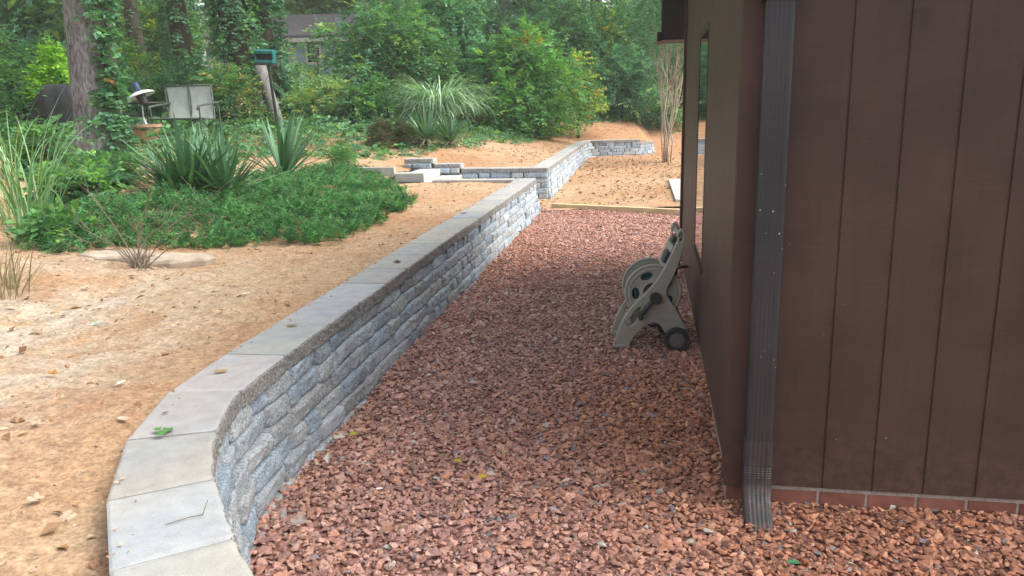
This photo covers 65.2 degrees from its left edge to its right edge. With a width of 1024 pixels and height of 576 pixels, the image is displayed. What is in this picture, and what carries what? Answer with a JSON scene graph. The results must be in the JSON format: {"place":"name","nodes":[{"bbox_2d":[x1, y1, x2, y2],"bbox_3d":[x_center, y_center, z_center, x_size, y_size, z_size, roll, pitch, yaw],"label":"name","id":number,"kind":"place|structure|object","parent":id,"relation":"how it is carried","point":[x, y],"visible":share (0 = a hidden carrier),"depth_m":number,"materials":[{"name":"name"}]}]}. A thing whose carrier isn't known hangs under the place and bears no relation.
{"place":"outdoors","nodes":[
{"label":"outdoors","id":0,"kind":"place"},
{"bbox_2d":[0,112,681,575],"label":"ground","id":1,"kind":"structure","parent":0,"point":[32,456],"depth_m":4.31,"materials":[{"name":"beige sand"}]},
{"bbox_2d":[0,32,46,134],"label":"sapling","id":2,"kind":"object","parent":1,"relation":"on","point":[14,71],"visible":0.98,"depth_m":13.09,"materials":[{"name":"green plant"}]},
{"bbox_2d":[21,492,44,503],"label":"fallen leaf","id":3,"kind":"object","parent":1,"relation":"on","point":[36,496],"visible":1,"depth_m":2.46,"materials":[{"name":"beige plant"}]},
{"bbox_2d":[0,0,67,107],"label":"broadleaf tree","id":4,"kind":"object","parent":1,"relation":"on","point":[28,13],"visible":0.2,"depth_m":28.11,"materials":[{"name":"green plant"}]},
{"bbox_2d":[0,7,69,118],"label":"shrub","id":5,"kind":"object","parent":1,"relation":"on","point":[22,44],"visible":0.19,"depth_m":15.61,"materials":[{"name":"green plant"}]},
{"bbox_2d":[27,419,42,424],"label":"fallen leaf","id":6,"kind":"object","parent":1,"relation":"on","point":[37,422],"visible":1,"depth_m":2.96,"materials":[{"name":"beige plant"}]},
{"bbox_2d":[0,225,74,299],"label":"ornamental grass","id":7,"kind":"object","parent":1,"relation":"on","point":[6,282],"depth_m":4.84,"materials":[{"name":"beige plant"}]},
{"bbox_2d":[0,114,83,178],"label":"weed plant","id":8,"kind":"object","parent":1,"relation":"on","point":[29,137],"visible":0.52,"depth_m":8.81,"materials":[{"name":"green plant"}]},
{"bbox_2d":[16,34,69,105],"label":"shrub","id":9,"kind":"object","parent":1,"relation":"on","point":[49,70],"visible":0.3,"depth_m":15.21,"materials":[{"name":"green plant"}]},
{"bbox_2d":[21,84,72,137],"bbox_3d":[-8.090,-3.169,14.328,1.150,0.934,0.685,-6,14,-20],"label":"covered grill","id":10,"kind":"object","parent":1,"relation":"on","point":[54,94],"visible":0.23,"depth_m":14.04,"materials":[{"name":"black fabric"}]},
{"bbox_2d":[43,369,58,374],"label":"fallen leaf","id":11,"kind":"object","parent":1,"relation":"on","point":[54,371],"visible":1,"depth_m":3.50,"materials":[{"name":"brown plant"}]},
{"bbox_2d":[3,194,104,248],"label":"weed plant","id":12,"kind":"object","parent":1,"relation":"on","point":[49,226],"visible":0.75,"depth_m":5.99,"materials":[{"name":"green plant"}]},
{"bbox_2d":[0,90,142,229],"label":"ornamental grass","id":13,"kind":"object","parent":1,"relation":"on","point":[15,187],"depth_m":6.55,"materials":[{"name":"green plant"}]},
{"bbox_2d":[10,155,142,208],"bbox_3d":[-4.162,-0.940,7.638,1.224,0.678,0.974,-1,13,0],"label":"weed plant","id":14,"kind":"object","parent":1,"relation":"on","point":[77,189],"visible":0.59,"depth_m":7.48,"materials":[{"name":"green plant"}]},
{"bbox_2d":[55,1,127,52],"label":"broadleaf tree","id":15,"kind":"object","parent":1,"relation":"on","point":[118,18],"visible":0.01,"depth_m":31.99,"materials":[{"name":"green plant"}]},
{"bbox_2d":[48,147,154,187],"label":"weed plant","id":16,"kind":"object","parent":1,"relation":"on","point":[109,160],"visible":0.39,"depth_m":8.84,"materials":[{"name":"green plant"}]},
{"bbox_2d":[62,0,146,161],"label":"tree","id":17,"kind":"object","parent":1,"relation":"on","point":[95,73],"visible":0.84,"depth_m":10.88,"materials":[{"name":"green plant"}]},
{"bbox_2d":[75,249,155,262],"bbox_3d":[-2.915,-0.212,5.847,0.563,0.115,0.250,-1,13,0],"label":"flat rock","id":18,"kind":"object","parent":1,"relation":"on","point":[106,255],"visible":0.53,"depth_m":5.77,"materials":[{"name":"beige stone"}]},
{"bbox_2d":[109,0,127,109],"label":"tree","id":19,"kind":"object","parent":1,"relation":"on","point":[117,26],"visible":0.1,"depth_m":21.90,"materials":[{"name":"green plant"}]},
{"bbox_2d":[117,416,128,419],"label":"fallen leaf","id":20,"kind":"object","parent":1,"relation":"on","point":[123,418],"visible":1,"depth_m":3.02,"materials":[{"name":"beige plant"}]},
{"bbox_2d":[124,94,144,117],"bbox_3d":[-6.968,-3.149,14.688,0.420,0.824,0.492,-7,14,-22],"label":"patio chair","id":21,"kind":"object","parent":1,"relation":"on","point":[133,115],"visible":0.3,"depth_m":14.49,"materials":[{"name":"black metal"}]},
{"bbox_2d":[120,0,149,79],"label":"tree","id":22,"kind":"object","parent":1,"relation":"on","point":[133,26],"visible":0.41,"depth_m":25.54,"materials":[{"name":"green plant"}]},
{"bbox_2d":[115,36,171,111],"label":"shrub","id":23,"kind":"object","parent":1,"relation":"on","point":[142,56],"visible":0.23,"depth_m":18.70,"materials":[{"name":"green plant"}]},
{"bbox_2d":[122,102,165,123],"bbox_3d":[-7.011,-3.227,15.354,0.844,0.653,0.844,-1,13,0],"label":"patio table","id":24,"kind":"object","parent":1,"relation":"on","point":[146,109],"visible":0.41,"depth_m":15.12,"materials":[{"name":"black metal"}]},
{"bbox_2d":[130,124,161,143],"bbox_3d":[-6.340,-2.663,13.845,0.562,0.333,0.562,-1,13,0],"label":"terracotta pot","id":25,"kind":"object","parent":1,"relation":"on","point":[146,127],"visible":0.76,"depth_m":13.64,"materials":[{"name":"orange ceramic"}]},
{"bbox_2d":[127,82,154,124],"bbox_3d":[-6.354,-3.143,13.735,0.456,0.772,0.485,-1,13,0],"label":"birdbath","id":26,"kind":"object","parent":25,"relation":"in","point":[139,95],"visible":0.89,"depth_m":13.66,"materials":[{"name":"white paint"}]},
{"bbox_2d":[56,153,238,270],"bbox_3d":[-2.534,-0.535,5.629,1.326,0.833,0.504,-1,13,0],"label":"dead shrub","id":27,"kind":"object","parent":1,"relation":"on","point":[136,263],"visible":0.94,"depth_m":5.64,"materials":[{"name":"brown plant"}]},
{"bbox_2d":[118,51,214,126],"bbox_3d":[-7.775,-4.421,18.067,2.792,1.870,2.495,-1,13,0],"label":"shrub","id":28,"kind":"object","parent":1,"relation":"on","point":[178,77],"visible":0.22,"depth_m":17.71,"materials":[{"name":"green plant"}]},
{"bbox_2d":[120,0,217,85],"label":"broadleaf tree","id":29,"kind":"object","parent":1,"relation":"on","point":[149,21],"visible":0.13,"depth_m":28.96,"materials":[{"name":"green plant"}]},
{"bbox_2d":[151,0,209,83],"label":"ivy covered tree","id":30,"kind":"object","parent":1,"relation":"on","point":[180,39],"visible":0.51,"depth_m":21.25,"materials":[{"name":"green plant"}]},
{"bbox_2d":[147,252,214,268],"bbox_3d":[-2.504,-0.196,5.957,0.591,0.114,0.350,-1,13,0],"label":"flat rock","id":31,"kind":"object","parent":1,"relation":"on","point":[170,260],"visible":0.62,"depth_m":5.85,"materials":[{"name":"beige stone"}]},
{"bbox_2d":[147,84,220,135],"bbox_3d":[-6.006,-3.177,14.582,1.177,1.038,0.693,2,13,16],"label":"patio glider","id":32,"kind":"object","parent":1,"relation":"on","point":[202,101],"visible":0.91,"depth_m":14.76},
{"bbox_2d":[115,112,293,203],"bbox_3d":[-3.328,-1.304,8.597,1.890,1.214,2.014,-10,15,-33],"label":"yucca","id":33,"kind":"object","parent":1,"relation":"on","point":[197,162],"visible":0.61,"depth_m":8.32,"materials":[{"name":"green plant"}]},
{"bbox_2d":[1,159,418,253],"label":"juniper","id":34,"kind":"object","parent":1,"relation":"on","point":[312,203],"visible":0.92,"depth_m":7.34,"materials":[{"name":"green plant"}]},
{"bbox_2d":[163,57,287,131],"bbox_3d":[-6.120,-4.021,16.996,2.630,1.740,1.858,6,15,27],"label":"shrub","id":35,"kind":"object","parent":1,"relation":"on","point":[229,98],"visible":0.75,"depth_m":16.71,"materials":[{"name":"green plant"}]},
{"bbox_2d":[203,0,272,123],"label":"ivy covered tree","id":36,"kind":"object","parent":1,"relation":"on","point":[237,44],"visible":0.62,"depth_m":17.38,"materials":[{"name":"green plant"}]},
{"bbox_2d":[253,49,279,128],"bbox_3d":[-4.856,-3.802,15.961,0.379,1.879,0.331,-1,13,0],"label":"bird feeder","id":37,"kind":"object","parent":1,"relation":"on","point":[268,56],"visible":1,"depth_m":15.79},
{"bbox_2d":[241,0,295,117],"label":"ivy covered tree","id":38,"kind":"object","parent":1,"relation":"on","point":[264,12],"visible":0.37,"depth_m":18.24,"materials":[{"name":"green plant"}]},
{"bbox_2d":[255,65,284,133],"bbox_3d":[-5.128,-3.951,17.035,0.689,1.580,0.299,4,14,23],"label":"leaning stump","id":39,"kind":"object","parent":1,"relation":"on","point":[262,70],"visible":0.59,"depth_m":16.93,"materials":[{"name":"grey wood"}]},
{"bbox_2d":[226,105,337,176],"bbox_3d":[-2.989,-1.783,10.279,1.775,1.235,1.488,-6,14,-20],"label":"yucca","id":40,"kind":"object","parent":1,"relation":"on","point":[287,158],"visible":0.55,"depth_m":10.27,"materials":[{"name":"green plant"}]},
{"bbox_2d":[197,13,388,102],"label":"grey house","id":41,"kind":"structure","parent":1,"relation":"on","point":[297,25],"depth_m":32.73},
{"bbox_2d":[304,42,321,64],"bbox_3d":[-8.096,-9.577,32.613,0.658,0.891,0.060,-1,13,0],"label":"window","id":42,"kind":"structure","parent":41,"relation":"in","point":[318,50],"depth_m":32.62,"materials":[{"name":"black"}]},
{"bbox_2d":[277,61,319,106],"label":"shrub","id":43,"kind":"object","parent":1,"relation":"on","point":[295,85],"visible":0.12,"depth_m":23.83,"materials":[{"name":"green plant"}]},
{"bbox_2d":[276,37,354,101],"bbox_3d":[-6.482,-6.616,25.522,3.506,2.638,2.822,-1,13,0],"label":"sapling","id":44,"kind":"object","parent":1,"relation":"on","point":[305,45],"visible":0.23,"depth_m":25.38,"materials":[{"name":"green plant"}]},
{"bbox_2d":[276,72,361,126],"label":"shrub","id":45,"kind":"object","parent":1,"relation":"on","point":[319,93],"visible":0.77,"depth_m":18.49,"materials":[{"name":"green plant"}]},
{"bbox_2d":[0,123,640,575],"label":"soil crumbs","id":46,"kind":"object","parent":1,"relation":"on","point":[70,515],"visible":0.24,"depth_m":4.00,"materials":[{"name":"brown soil"}]},
{"bbox_2d":[0,103,681,163],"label":"ivy ground cover","id":47,"kind":"object","parent":1,"relation":"on","point":[330,127],"visible":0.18,"depth_m":15.77,"materials":[{"name":"green plant"}]},
{"bbox_2d":[319,145,362,165],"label":"shrub","id":48,"kind":"object","parent":1,"relation":"on","point":[343,154],"visible":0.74,"depth_m":12.63,"materials":[{"name":"green plant"}]},
{"bbox_2d":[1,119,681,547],"bbox_3d":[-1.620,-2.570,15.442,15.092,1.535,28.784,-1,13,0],"label":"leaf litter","id":49,"kind":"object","parent":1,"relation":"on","point":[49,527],"visible":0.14,"depth_m":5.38,"materials":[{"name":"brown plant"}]},
{"bbox_2d":[0,0,683,108],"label":"woodland","id":50,"kind":"object","parent":1,"relation":"on","point":[301,7],"depth_m":34.09,"materials":[{"name":"green plant"}]},
{"bbox_2d":[323,74,407,131],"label":"shrub","id":51,"kind":"object","parent":1,"relation":"on","point":[356,103],"visible":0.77,"depth_m":18.32,"materials":[{"name":"green plant"}]},
{"bbox_2d":[358,167,395,175],"bbox_3d":[-2.127,-1.817,12.501,0.620,0.140,0.090,1,13,9],"label":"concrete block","id":52,"kind":"object","parent":1,"relation":"on","point":[390,171],"visible":0.52,"depth_m":12.43,"materials":[{"name":"grey concrete"}]},
{"bbox_2d":[357,94,408,127],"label":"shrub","id":53,"kind":"object","parent":1,"relation":"on","point":[376,113],"visible":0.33,"depth_m":18.21,"materials":[{"name":"green plant"}]},
{"bbox_2d":[303,0,480,119],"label":"leafy tree","id":54,"kind":"object","parent":1,"relation":"on","point":[386,44],"visible":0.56,"depth_m":20.64,"materials":[{"name":"green plant"}]},
{"bbox_2d":[364,115,422,147],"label":"shrub","id":55,"kind":"object","parent":1,"relation":"on","point":[399,133],"visible":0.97,"depth_m":15.81,"materials":[{"name":"green plant"}]},
{"bbox_2d":[395,169,461,183],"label":"garden steps","id":56,"kind":"structure","parent":1,"relation":"on","point":[422,175],"depth_m":12.41,"materials":[{"name":"concrete"}]},
{"bbox_2d":[398,102,473,148],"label":"yucca","id":57,"kind":"object","parent":1,"relation":"on","point":[425,131],"visible":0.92,"depth_m":16.13,"materials":[{"name":"green plant"}]},
{"bbox_2d":[376,72,500,127],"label":"ornamental grass","id":58,"kind":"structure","parent":1,"relation":"on","point":[451,102],"depth_m":18.72,"materials":[{"name":"green plant"}]},
{"bbox_2d":[387,0,505,122],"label":"ivy covered tree","id":59,"kind":"object","parent":1,"relation":"on","point":[451,20],"visible":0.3,"depth_m":22.02,"materials":[{"name":"green plant"}]},
{"bbox_2d":[433,0,512,63],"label":"broadleaf tree","id":60,"kind":"object","parent":1,"relation":"on","point":[490,16],"visible":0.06,"depth_m":32.07,"materials":[{"name":"green plant"}]},
{"bbox_2d":[498,0,510,32],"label":"tree","id":61,"kind":"object","parent":1,"relation":"on","point":[505,3],"visible":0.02,"depth_m":38.69,"materials":[{"name":"green plant"}]},
{"bbox_2d":[483,0,570,99],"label":"broadleaf tree","id":62,"kind":"object","parent":1,"relation":"on","point":[532,7],"visible":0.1,"depth_m":32.83,"materials":[{"name":"green plant"}]},
{"bbox_2d":[503,30,551,133],"bbox_3d":[0.338,-5.601,22.152,1.316,2.993,1.499,9,16,37],"label":"sapling","id":63,"kind":"object","parent":1,"relation":"on","point":[527,39],"visible":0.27,"depth_m":21.82,"materials":[{"name":"green plant"}]},
{"bbox_2d":[457,15,611,136],"bbox_3d":[0.429,-5.629,21.696,4.365,3.284,3.893,-1,13,0],"label":"shrub","id":64,"kind":"object","parent":1,"relation":"on","point":[518,81],"visible":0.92,"depth_m":21.21,"materials":[{"name":"green plant"}]},
{"bbox_2d":[495,0,662,111],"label":"broadleaf tree","id":65,"kind":"object","parent":1,"relation":"on","point":[584,22],"visible":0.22,"depth_m":26.99,"materials":[{"name":"green plant"}]},
{"bbox_2d":[555,47,612,137],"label":"shrub","id":66,"kind":"object","parent":1,"relation":"on","point":[599,99],"visible":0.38,"depth_m":23.13,"materials":[{"name":"green plant"}]},
{"bbox_2d":[572,6,637,112],"bbox_3d":[3.208,-7.868,27.939,2.593,3.899,2.030,1,13,10],"label":"slender tree","id":67,"kind":"object","parent":1,"relation":"on","point":[614,28],"visible":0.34,"depth_m":27.46,"materials":[{"name":"green plant"}]},
{"bbox_2d":[583,40,675,118],"bbox_3d":[3.652,-6.812,26.501,3.879,2.691,2.965,-1,13,0],"label":"shrub","id":68,"kind":"object","parent":1,"relation":"on","point":[621,74],"visible":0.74,"depth_m":26.10,"materials":[{"name":"green plant"}]},
{"bbox_2d":[589,0,683,112],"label":"feathery tree","id":69,"kind":"object","parent":1,"relation":"on","point":[646,44],"visible":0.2,"depth_m":28.04,"materials":[{"name":"green plant"}]},
{"bbox_2d":[618,83,681,128],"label":"shrub","id":70,"kind":"object","parent":1,"relation":"on","point":[652,102],"visible":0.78,"depth_m":25.40,"materials":[{"name":"green plant"}]},
{"bbox_2d":[649,47,683,105],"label":"shrub","id":71,"kind":"object","parent":1,"relation":"on","point":[671,68],"visible":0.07,"depth_m":27.34,"materials":[{"name":"green plant"}]},
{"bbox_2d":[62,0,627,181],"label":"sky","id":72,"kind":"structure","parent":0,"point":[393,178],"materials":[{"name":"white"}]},
{"bbox_2d":[538,151,680,210],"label":"yard","id":73,"kind":"structure","parent":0,"point":[569,192],"depth_m":15.60,"materials":[{"name":"beige sand"}]},
{"bbox_2d":[404,139,654,198],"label":"retaining wall","id":74,"kind":"structure","parent":73,"relation":"on","point":[552,174],"depth_m":14.43,"materials":[{"name":"stone"}]},
{"bbox_2d":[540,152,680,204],"bbox_3d":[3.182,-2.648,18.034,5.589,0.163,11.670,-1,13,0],"label":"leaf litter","id":75,"kind":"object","parent":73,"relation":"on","point":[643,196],"visible":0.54,"depth_m":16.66,"materials":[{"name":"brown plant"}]},
{"bbox_2d":[615,0,683,162],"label":"crepe myrtle tree","id":76,"kind":"object","parent":73,"relation":"on","point":[652,6],"visible":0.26,"depth_m":19.89,"materials":[{"name":"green plant"}]},
{"bbox_2d":[668,179,679,201],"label":"concrete slab","id":77,"kind":"structure","parent":73,"relation":"on","point":[674,184],"depth_m":14.29,"materials":[{"name":"grey concrete"}]},
{"bbox_2d":[250,205,1023,575],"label":"gravel","id":78,"kind":"structure","parent":0,"point":[574,261],"depth_m":3.65,"materials":[{"name":"brown gravel"}]},
{"bbox_2d":[287,515,306,524],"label":"fallen leaf","id":79,"kind":"object","parent":78,"relation":"on","point":[299,520],"visible":1,"depth_m":3.10,"materials":[{"name":"beige plant"}]},
{"bbox_2d":[107,178,540,575],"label":"retaining wall","id":80,"kind":"structure","parent":78,"relation":"on","point":[262,418],"depth_m":3.52,"materials":[{"name":"concrete"}]},
{"bbox_2d":[153,427,172,434],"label":"oak sprig","id":81,"kind":"object","parent":80,"relation":"on","point":[163,431],"visible":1,"depth_m":2.77,"materials":[{"name":"green plant"}]},
{"bbox_2d":[165,500,207,524],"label":"twig","id":82,"kind":"object","parent":80,"relation":"on","point":[190,516],"visible":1,"depth_m":2.19,"materials":[{"name":"beige wood"}]},
{"bbox_2d":[102,185,508,571],"bbox_3d":[-0.667,-0.385,6.582,1.153,0.012,11.166,-1,13,2],"label":"soil spill","id":83,"kind":"object","parent":80,"relation":"on","point":[120,544],"visible":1,"depth_m":3.19,"materials":[{"name":"brown soil"}]},
{"bbox_2d":[333,433,345,438],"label":"fallen leaf","id":84,"kind":"object","parent":78,"relation":"on","point":[339,435],"visible":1,"depth_m":3.89,"materials":[{"name":"plant"}]},
{"bbox_2d":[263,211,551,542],"bbox_3d":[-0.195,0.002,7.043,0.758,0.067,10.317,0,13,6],"label":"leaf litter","id":85,"kind":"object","parent":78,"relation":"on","point":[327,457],"visible":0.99,"depth_m":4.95,"materials":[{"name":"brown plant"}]},
{"bbox_2d":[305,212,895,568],"bbox_3d":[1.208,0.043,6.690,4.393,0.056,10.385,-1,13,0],"label":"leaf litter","id":86,"kind":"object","parent":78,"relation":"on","point":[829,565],"visible":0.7,"depth_m":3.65,"materials":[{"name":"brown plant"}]},
{"bbox_2d":[551,203,679,214],"bbox_3d":[1.644,-1.161,11.888,2.331,0.100,0.090,6,15,29],"label":"edging timber","id":87,"kind":"object","parent":78,"relation":"on","point":[664,211],"visible":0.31,"depth_m":11.86,"materials":[{"name":"beige wood"}]},
{"bbox_2d":[610,222,689,351],"bbox_3d":[0.927,-0.010,5.394,0.501,0.821,0.473,0,13,4],"label":"hose reel","id":88,"kind":"object","parent":78,"relation":"on","point":[652,289],"visible":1,"depth_m":5.29,"materials":[{"name":"beige plastic"}]},
{"bbox_2d":[783,559,799,563],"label":"fallen leaf","id":89,"kind":"object","parent":78,"relation":"on","point":[793,561],"visible":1,"depth_m":2.76,"materials":[{"name":"green plant"}]},
{"bbox_2d":[657,0,1023,532],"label":"house","id":90,"kind":"structure","parent":78,"relation":"on","point":[851,222],"depth_m":2.98,"materials":[{"name":"brown wood"}]},
{"bbox_2d":[678,259,687,268],"bbox_3d":[1.392,-0.173,6.612,0.125,0.123,0.066,-1,13,0],"label":"garden tap","id":91,"kind":"object","parent":90,"relation":"attached to","point":[682,266],"visible":0.41,"depth_m":6.60,"materials":[{"name":"black metal"}]},
{"bbox_2d":[692,22,709,273],"bbox_3d":[1.259,-0.914,5.222,0.072,1.496,0.894,1,13,9],"label":"window","id":92,"kind":"structure","parent":90,"relation":"in","point":[704,35],"depth_m":5.20,"materials":[{"name":"black"}]}
]}

